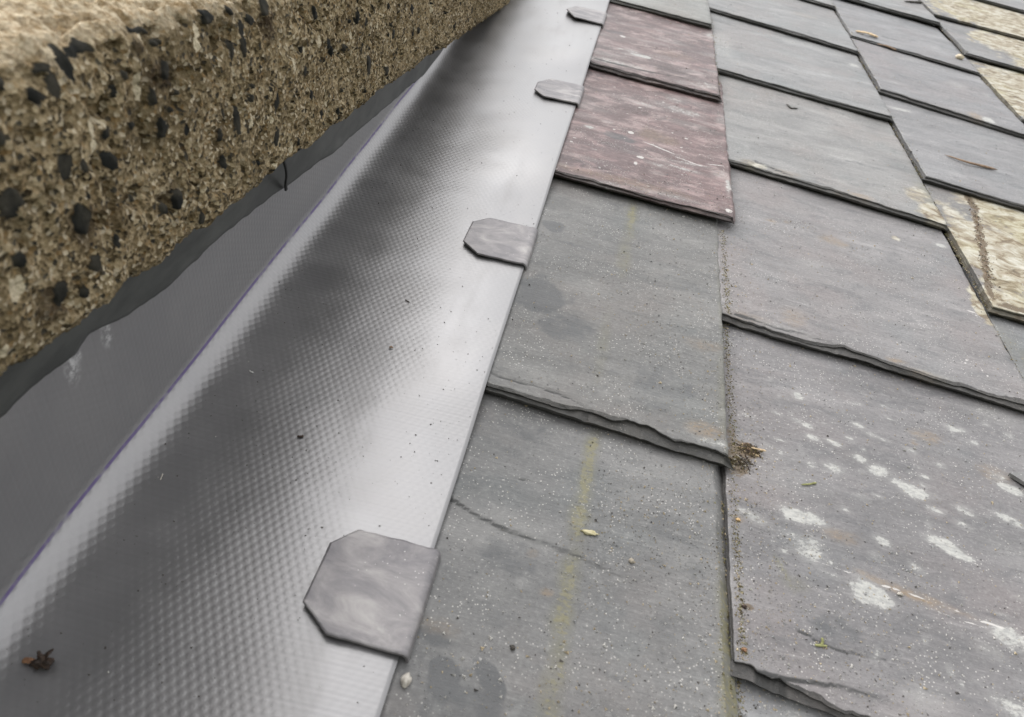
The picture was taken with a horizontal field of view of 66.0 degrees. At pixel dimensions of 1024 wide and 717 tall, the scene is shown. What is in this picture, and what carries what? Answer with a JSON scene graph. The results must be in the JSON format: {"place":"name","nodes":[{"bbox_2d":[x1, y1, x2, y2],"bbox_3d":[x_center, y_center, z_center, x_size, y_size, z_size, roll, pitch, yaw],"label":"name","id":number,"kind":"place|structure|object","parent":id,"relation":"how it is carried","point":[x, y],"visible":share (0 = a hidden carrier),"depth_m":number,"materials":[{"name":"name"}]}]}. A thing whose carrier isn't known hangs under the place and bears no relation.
{"place":"outdoors","nodes":[
{"label":"outdoors","id":0,"kind":"place"},
{"bbox_2d":[833,9,962,266],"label":"roof deck","id":1,"kind":"structure","parent":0,"point":[943,33],"depth_m":0.88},
{"bbox_2d":[0,0,609,716],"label":"flashing membrane","id":2,"kind":"object","parent":1,"relation":"attached to","point":[356,238],"visible":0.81,"depth_m":0.45,"materials":[{"name":"grey metal"}]},
{"bbox_2d":[22,648,54,669],"bbox_3d":[-0.201,0.128,0.336,0.014,0.007,0.008,14,40,2],"label":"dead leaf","id":3,"kind":"object","parent":2,"relation":"on","point":[44,661],"visible":1,"depth_m":0.33,"materials":[{"name":"brown plant"}]},
{"bbox_2d":[11,18,570,705],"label":"dust specks","id":4,"kind":"object","parent":2,"relation":"on","point":[305,450],"visible":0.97,"depth_m":0.45,"materials":[{"name":"stone"}]},
{"bbox_2d":[303,530,440,662],"bbox_3d":[-0.069,0.113,0.386,0.056,0.009,0.063,14,40,2],"label":"lead tab","id":5,"kind":"object","parent":2,"relation":"on","point":[369,589],"visible":1,"depth_m":0.38,"materials":[{"name":"grey metal"}]},
{"bbox_2d":[463,218,537,269],"bbox_3d":[-0.010,-0.096,0.650,0.056,0.008,0.062,14,40,2],"label":"lead tab","id":6,"kind":"object","parent":2,"relation":"on","point":[501,240],"visible":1,"depth_m":0.65,"materials":[{"name":"grey metal"}]},
{"bbox_2d":[534,79,583,108],"bbox_3d":[0.055,-0.311,0.920,0.055,0.009,0.063,14,40,2],"label":"lead tab","id":7,"kind":"object","parent":2,"relation":"on","point":[561,90],"visible":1,"depth_m":0.92,"materials":[{"name":"grey metal"}]},
{"bbox_2d":[566,6,606,27],"bbox_3d":[0.109,-0.505,1.163,0.059,0.010,0.069,14,39,2],"label":"lead tab","id":8,"kind":"object","parent":2,"relation":"attached to","point":[592,15],"visible":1,"depth_m":1.16,"materials":[{"name":"grey metal"}]},
{"bbox_3d":[-0.029,0.305,0.181,0.191,0.017,0.434,14,40,2],"label":"roof slate","id":9,"kind":"object","parent":1,"relation":"on","visible":0},
{"bbox_2d":[380,392,737,716],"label":"roof slate","id":10,"kind":"object","parent":9,"relation":"on","point":[557,457],"visible":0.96,"depth_m":0.41,"materials":[{"name":"grey stone"}]},
{"bbox_2d":[401,672,411,687],"bbox_3d":[-0.048,0.145,0.355,0.005,0.006,0.007,14,40,2],"label":"pebble","id":11,"kind":"object","parent":10,"relation":"on","point":[406,679],"visible":1,"depth_m":0.35,"materials":[{"name":"white stone"}]},
{"bbox_2d":[581,529,599,535],"bbox_3d":[0.044,0.097,0.439,0.011,0.002,0.004,14,39,2],"label":"lichen crumb","id":12,"kind":"object","parent":10,"relation":"on","point":[588,532],"visible":1,"depth_m":0.44,"materials":[{"name":"beige plant"}]},
{"bbox_2d":[484,176,733,470],"bbox_3d":[0.084,-0.082,0.667,0.194,0.020,0.429,14,40,2],"label":"roof slate","id":13,"kind":"object","parent":10,"relation":"on","point":[554,335],"visible":0.73,"depth_m":0.59,"materials":[{"name":"grey stone"}]},
{"bbox_2d":[553,67,734,223],"bbox_3d":[0.152,-0.277,0.912,0.202,0.019,0.426,14,40,2],"label":"roof slate","id":14,"kind":"object","parent":13,"relation":"on","point":[607,157],"visible":0.88,"depth_m":0.84,"materials":[{"name":"stone"}]},
{"bbox_2d":[589,3,722,102],"bbox_3d":[0.204,-0.475,1.161,0.202,0.021,0.436,14,40,2],"label":"roof slate","id":15,"kind":"object","parent":14,"relation":"on","point":[623,44],"visible":0.9,"depth_m":1.09,"materials":[{"name":"stone"}]},
{"bbox_2d":[609,0,712,28],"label":"roof slate","id":16,"kind":"object","parent":15,"relation":"on","point":[688,11],"visible":0.99,"depth_m":1.25,"materials":[{"name":"grey stone"}]},
{"bbox_2d":[386,0,1023,716],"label":"grit","id":17,"kind":"object","parent":10,"relation":"on","point":[730,510],"visible":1,"depth_m":0.45,"materials":[{"name":"stone"}]},
{"bbox_2d":[711,3,1023,716],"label":"joint moss","id":18,"kind":"object","parent":10,"relation":"on","point":[741,586],"visible":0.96,"depth_m":0.51,"materials":[{"name":"brown plant"}]},
{"bbox_3d":[0.151,0.458,0.053,0.255,0.018,0.435,14,40,2],"label":"roof slate","id":19,"kind":"object","parent":1,"relation":"on","visible":0},
{"bbox_2d":[735,678,835,716],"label":"roof slate","id":20,"kind":"object","parent":19,"relation":"on","point":[749,703],"visible":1,"depth_m":0.39,"materials":[{"name":"grey stone"}]},
{"bbox_2d":[720,322,1023,716],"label":"roof slate","id":21,"kind":"object","parent":20,"relation":"on","point":[925,530],"visible":0.96,"depth_m":0.48,"materials":[{"name":"grey stone"}]},
{"bbox_2d":[728,453,757,473],"bbox_3d":[0.148,0.067,0.508,0.020,0.010,0.016,13,7,-2],"label":"moss clump","id":22,"kind":"object","parent":21,"relation":"on","point":[740,460],"visible":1,"depth_m":0.51,"materials":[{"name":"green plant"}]},
{"bbox_2d":[736,441,762,458],"bbox_3d":[0.157,0.060,0.520,0.019,0.007,0.012,14,7,1],"label":"moss clump","id":23,"kind":"object","parent":21,"relation":"on","point":[749,449],"visible":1,"depth_m":0.52,"materials":[{"name":"brown plant"}]},
{"bbox_2d":[815,637,826,646],"bbox_3d":[0.161,0.148,0.410,0.007,0.001,0.006,14,42,2],"label":"moss sprig","id":24,"kind":"object","parent":21,"relation":"on","point":[821,644],"visible":1,"depth_m":0.41,"materials":[{"name":"green plant"}]},
{"bbox_2d":[717,166,1023,412],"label":"roof slate","id":25,"kind":"object","parent":21,"relation":"on","point":[794,271],"visible":0.74,"depth_m":0.69,"materials":[{"name":"grey stone"}]},
{"bbox_2d":[718,73,947,231],"bbox_3d":[0.373,-0.299,1.005,0.256,0.020,0.456,14,40,2],"label":"roof slate","id":26,"kind":"object","parent":25,"relation":"on","point":[853,145],"visible":0.7,"depth_m":0.93,"materials":[{"name":"grey stone"}]},
{"bbox_2d":[710,12,893,121],"bbox_3d":[0.428,-0.483,1.236,0.255,0.019,0.452,14,40,2],"label":"roof slate","id":27,"kind":"object","parent":26,"relation":"on","point":[831,70],"visible":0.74,"depth_m":1.16,"materials":[{"name":"grey stone"}]},
{"bbox_2d":[708,0,858,54],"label":"roof slate","id":28,"kind":"object","parent":27,"relation":"on","point":[823,25],"visible":0.94,"depth_m":1.36,"materials":[{"name":"grey stone"}]},
{"bbox_2d":[803,0,835,9],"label":"roof slate","id":29,"kind":"object","parent":28,"relation":"on","point":[826,3],"visible":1,"depth_m":1.49,"materials":[{"name":"grey stone"}]},
{"bbox_2d":[1008,472,1023,485],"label":"slate chip","id":30,"kind":"object","parent":21,"relation":"on","point":[1018,477],"visible":1,"depth_m":0.54,"materials":[{"name":"grey stone"}]},
{"label":"roof slate","id":31,"kind":"object","parent":1,"relation":"on","visible":0},
{"bbox_2d":[961,266,1023,379],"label":"roof slate","id":32,"kind":"object","parent":31,"relation":"on","point":[1006,327],"visible":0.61,"depth_m":0.69,"materials":[{"name":"grey stone"}]},
{"bbox_2d":[912,164,1023,323],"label":"roof slate","id":33,"kind":"object","parent":32,"relation":"on","point":[1005,243],"visible":0.5,"depth_m":0.81,"materials":[{"name":"beige stone"}]},
{"bbox_2d":[879,94,1023,210],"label":"roof slate","id":34,"kind":"object","parent":33,"relation":"on","point":[959,138],"visible":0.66,"depth_m":1.00,"materials":[{"name":"grey stone"}]},
{"bbox_2d":[838,17,1023,138],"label":"roof slate","id":35,"kind":"object","parent":34,"relation":"on","point":[931,86],"visible":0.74,"depth_m":1.19,"materials":[{"name":"grey stone"}]},
{"bbox_2d":[832,0,979,75],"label":"roof slate","id":36,"kind":"object","parent":35,"relation":"on","point":[920,39],"visible":0.77,"depth_m":1.42,"materials":[{"name":"grey stone"}]},
{"bbox_2d":[856,30,877,37],"bbox_3d":[0.614,-0.562,1.365,0.040,0.009,0.010,15,7,10],"label":"wood flake","id":37,"kind":"object","parent":36,"relation":"on","point":[870,34],"visible":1,"depth_m":1.36,"materials":[{"name":"beige wood"}]},
{"bbox_2d":[879,44,896,50],"bbox_3d":[0.634,-0.527,1.335,0.037,0.009,0.008,15,7,16],"label":"wood flake","id":38,"kind":"object","parent":36,"relation":"on","point":[890,47],"visible":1,"depth_m":1.33,"materials":[{"name":"brown plant"}]},
{"bbox_2d":[848,0,940,26],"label":"roof slate","id":39,"kind":"object","parent":36,"relation":"on","point":[919,12],"visible":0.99,"depth_m":1.55,"materials":[{"name":"grey stone"}]},
{"bbox_2d":[904,1,922,2],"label":"twig","id":40,"kind":"object","parent":39,"relation":"on","point":[914,1],"visible":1,"depth_m":1.62,"materials":[{"name":"grey plant"}]},
{"bbox_2d":[955,54,963,59],"bbox_3d":[0.765,-0.515,1.347,0.015,0.009,0.012,14,40,2],"label":"lichen crumb","id":41,"kind":"object","parent":36,"relation":"on","point":[960,56],"visible":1,"depth_m":1.34,"materials":[{"name":"beige plant"}]},
{"bbox_2d":[946,155,996,169],"bbox_3d":[0.567,-0.242,0.973,0.063,0.008,0.012,15,7,11],"label":"twig","id":42,"kind":"object","parent":34,"relation":"on","point":[977,164],"visible":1,"depth_m":0.97,"materials":[{"name":"beige wood"}]},
{"bbox_2d":[968,199,1000,292],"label":"crack dirt","id":43,"kind":"structure","parent":33,"relation":"on","point":[977,222],"depth_m":0.80,"materials":[{"name":"brown soil"}]},
{"label":"roof slate","id":44,"kind":"object","parent":1,"relation":"on","visible":0},
{"bbox_2d":[950,41,1023,122],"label":"roof slate","id":45,"kind":"object","parent":44,"relation":"on","point":[1005,85],"visible":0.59,"depth_m":1.29,"materials":[{"name":"beige stone"}]},
{"bbox_2d":[935,17,1023,71],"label":"roof slate","id":46,"kind":"object","parent":45,"relation":"on","point":[987,46],"visible":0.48,"depth_m":1.45,"materials":[{"name":"grey stone"}]},
{"bbox_2d":[919,0,1023,40],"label":"roof slate","id":47,"kind":"object","parent":46,"relation":"on","point":[989,18],"visible":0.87,"depth_m":1.63,"materials":[{"name":"beige stone"}]},
{"bbox_2d":[975,0,1023,13],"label":"roof slate","id":48,"kind":"object","parent":47,"relation":"on","point":[1015,5],"visible":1,"depth_m":1.75,"materials":[{"name":"grey stone"}]},
{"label":"wall","id":49,"kind":"structure","parent":0,"visible":0},
{"bbox_2d":[0,0,509,375],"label":"concrete coping","id":50,"kind":"object","parent":49,"relation":"on","point":[137,137],"visible":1,"depth_m":0.32,"materials":[{"name":"beige concrete"}]},
{"bbox_2d":[0,48,443,417],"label":"cover strip","id":51,"kind":"object","parent":50,"relation":"attached to","point":[18,381],"visible":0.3,"depth_m":0.43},
{"bbox_2d":[283,160,287,190],"bbox_3d":[-0.149,-0.121,0.518,0.003,0.021,0.064,12,7,-12],"label":"membrane sliver","id":52,"kind":"object","parent":50,"relation":"hanging from","point":[286,175],"visible":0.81,"depth_m":0.52,"materials":[{"name":"black rubber"}]}
]}

